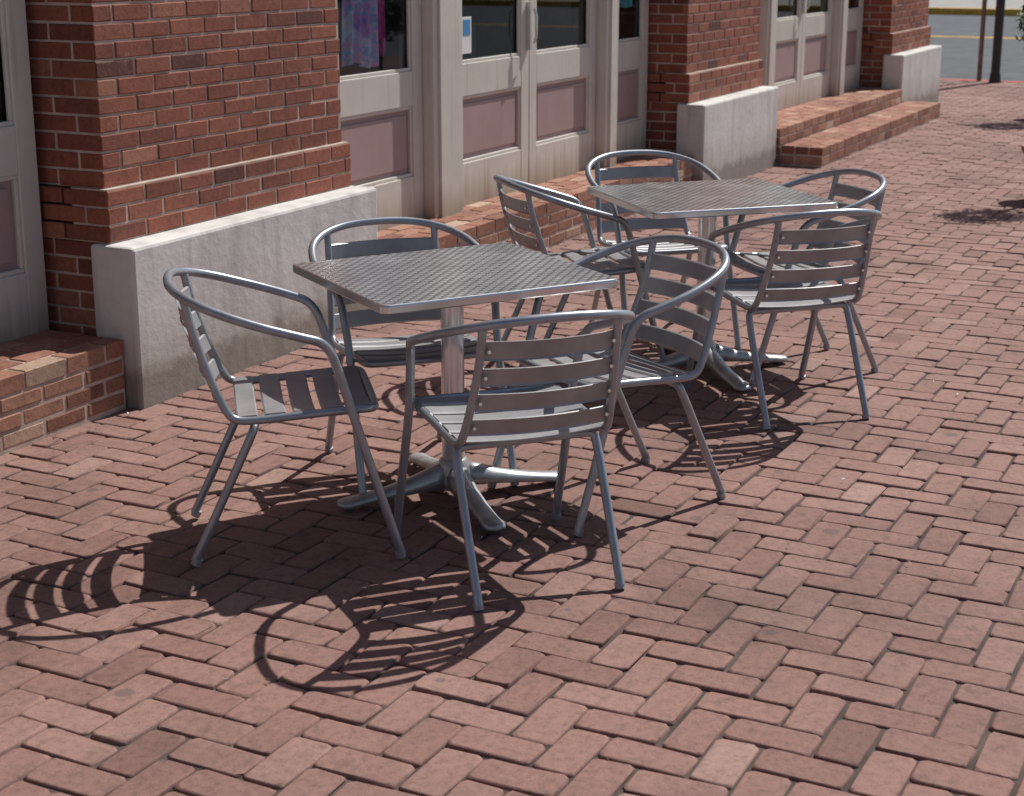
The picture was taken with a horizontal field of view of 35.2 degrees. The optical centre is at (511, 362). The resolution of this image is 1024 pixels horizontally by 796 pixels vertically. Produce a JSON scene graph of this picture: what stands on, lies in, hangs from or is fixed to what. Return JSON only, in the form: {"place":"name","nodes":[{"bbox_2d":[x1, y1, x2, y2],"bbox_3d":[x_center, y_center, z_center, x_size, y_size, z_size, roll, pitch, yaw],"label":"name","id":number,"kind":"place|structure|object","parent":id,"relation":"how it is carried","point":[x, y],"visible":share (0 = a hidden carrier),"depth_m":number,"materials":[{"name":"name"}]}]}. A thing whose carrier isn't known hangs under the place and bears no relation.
{"place":"outdoors","nodes":[
{"label":"outdoors","id":0,"kind":"place"},
{"bbox_2d":[342,0,631,68],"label":"window display clothing","id":1,"kind":"object","parent":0,"point":[363,33],"depth_m":8.08,"materials":[{"name":"purple fabric"}]},
{"bbox_2d":[0,79,1023,795],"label":"brick pavement","id":2,"kind":"structure","parent":0,"point":[826,617],"depth_m":4.50,"materials":[{"name":"brick"}]},
{"bbox_2d":[163,267,405,566],"bbox_3d":[-0.669,0.124,4.717,0.646,0.805,0.604,-3,15,-11],"label":"bistro chair","id":3,"kind":"object","parent":2,"relation":"on","point":[357,391],"visible":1,"depth_m":4.58,"materials":[{"name":"metal"}]},
{"bbox_2d":[308,217,518,493],"bbox_3d":[-0.343,-0.034,5.322,0.604,0.805,0.646,-6,16,-21],"label":"bistro chair","id":4,"kind":"object","parent":2,"relation":"on","point":[379,352],"visible":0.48,"depth_m":5.39,"materials":[{"name":"metal"}]},
{"bbox_2d":[293,242,617,533],"bbox_3d":[-0.185,0.070,5.048,0.780,0.730,0.762,-8,17,-28],"label":"bistro table","id":5,"kind":"object","parent":2,"relation":"on","point":[450,283],"visible":0.9,"depth_m":4.96,"materials":[{"name":"metal"}]},
{"bbox_2d":[0,88,940,455],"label":"brick steps","id":6,"kind":"structure","parent":2,"relation":"on","point":[52,382],"depth_m":8.68,"materials":[{"name":"red brick"}]},
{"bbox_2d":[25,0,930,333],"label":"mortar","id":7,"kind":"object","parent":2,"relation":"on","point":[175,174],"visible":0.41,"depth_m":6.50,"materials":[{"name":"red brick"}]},
{"bbox_2d":[394,309,634,610],"bbox_3d":[0.007,0.188,4.476,0.604,0.805,0.646,-6,16,-20],"label":"bistro chair","id":8,"kind":"object","parent":2,"relation":"on","point":[538,407],"visible":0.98,"depth_m":4.26,"materials":[{"name":"metal"}]},
{"bbox_2d":[91,45,941,410],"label":"plinths","id":9,"kind":"object","parent":2,"relation":"on","point":[731,135],"visible":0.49,"depth_m":6.68,"materials":[{"name":"paint"}]},
{"bbox_2d":[493,175,665,360],"bbox_3d":[0.257,-0.373,6.615,0.646,0.805,0.604,-5,15,-17],"label":"bistro chair","id":10,"kind":"object","parent":2,"relation":"on","point":[633,263],"visible":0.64,"depth_m":6.45,"materials":[{"name":"metal"}]},
{"bbox_2d":[487,234,729,536],"bbox_3d":[0.330,0.034,5.064,0.646,0.805,0.604,-9,17,-30],"label":"bistro chair","id":11,"kind":"object","parent":2,"relation":"on","point":[637,370],"visible":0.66,"depth_m":5.07,"materials":[{"name":"metal"}]},
{"bbox_2d":[585,150,740,351],"bbox_3d":[0.639,-0.496,7.084,0.604,0.805,0.646,-5,15,-17],"label":"bistro chair","id":12,"kind":"object","parent":2,"relation":"on","point":[664,248],"visible":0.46,"depth_m":7.20,"materials":[{"name":"metal"}]},
{"bbox_2d":[587,178,837,391],"bbox_3d":[0.785,-0.321,6.542,0.780,0.730,0.764,-5,15,-18],"label":"bistro table","id":13,"kind":"object","parent":2,"relation":"on","point":[707,203],"visible":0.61,"depth_m":6.44,"materials":[{"name":"metal"}]},
{"bbox_2d":[683,208,881,429],"bbox_3d":[1.026,-0.224,6.047,0.604,0.805,0.646,-5,15,-18],"label":"bistro chair","id":14,"kind":"object","parent":2,"relation":"on","point":[779,291],"visible":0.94,"depth_m":5.83,"materials":[{"name":"metal"}]},
{"bbox_2d":[719,168,886,386],"bbox_3d":[1.168,-0.375,6.622,0.646,0.805,0.604,-5,15,-17],"label":"bistro chair","id":15,"kind":"object","parent":2,"relation":"on","point":[864,196],"visible":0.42,"depth_m":6.60,"materials":[{"name":"metal"}]},
{"bbox_2d":[977,0,986,80],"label":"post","id":16,"kind":"object","parent":2,"relation":"on","point":[981,40],"visible":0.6,"depth_m":20.11,"materials":[{"name":"metal"}]},
{"bbox_2d":[989,0,1004,82],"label":"street lamp post","id":17,"kind":"object","parent":2,"relation":"on","point":[995,75],"visible":0.88,"depth_m":19.91,"materials":[{"name":"black metal"}]},
{"bbox_2d":[1014,5,1023,152],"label":"potted tree","id":18,"kind":"object","parent":2,"relation":"on","point":[1021,23],"visible":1,"depth_m":10.81,"materials":[{"name":"green plant"}]},
{"bbox_2d":[928,14,1023,80],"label":"street","id":19,"kind":"structure","parent":0,"point":[956,38],"depth_m":28.86,"materials":[{"name":"grey asphalt"}]},
{"bbox_2d":[928,0,1023,15],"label":"sidewalk","id":20,"kind":"structure","parent":0,"point":[958,7],"depth_m":41.15,"materials":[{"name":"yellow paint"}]},
{"label":"ground","id":21,"kind":"structure","parent":0,"visible":0},
{"bbox_2d":[940,78,1023,82],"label":"kerb","id":22,"kind":"structure","parent":21,"relation":"on","point":[981,80],"depth_m":20.38,"materials":[{"name":"red paint"}]},
{"bbox_3d":[-3.809,-4.894,10.337,9.220,7.850,19.600,7,16,26],"label":"upper storey","id":23,"kind":"object","parent":21,"relation":"on","visible":0},
{"bbox_2d":[0,0,873,221],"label":"shop interior","id":24,"kind":"object","parent":23,"relation":"attached to","point":[560,23],"visible":0.1,"depth_m":14.66,"materials":[{"name":"concrete"}]},
{"bbox_2d":[25,0,930,335],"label":"brickwork","id":25,"kind":"object","parent":23,"relation":"attached to","point":[65,210],"visible":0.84,"depth_m":6.47,"materials":[{"name":"brick"}]},
{"bbox_2d":[0,0,863,342],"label":"doors","id":26,"kind":"structure","parent":25,"relation":"in","point":[436,126],"depth_m":9.09,"materials":[{"name":"beige paint"}]},
{"bbox_2d":[462,16,470,53],"bbox_3d":[-0.252,-1.815,8.939,0.006,0.200,0.110,7,16,26],"label":"window sticker","id":27,"kind":"object","parent":26,"relation":"attached to","point":[466,35],"depth_m":8.94,"materials":[{"name":"white paper"}]},
{"bbox_2d":[527,0,809,49],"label":"door handles","id":28,"kind":"object","parent":26,"relation":"attached to","point":[529,25],"depth_m":9.52,"materials":[{"name":"metal"}]}
]}

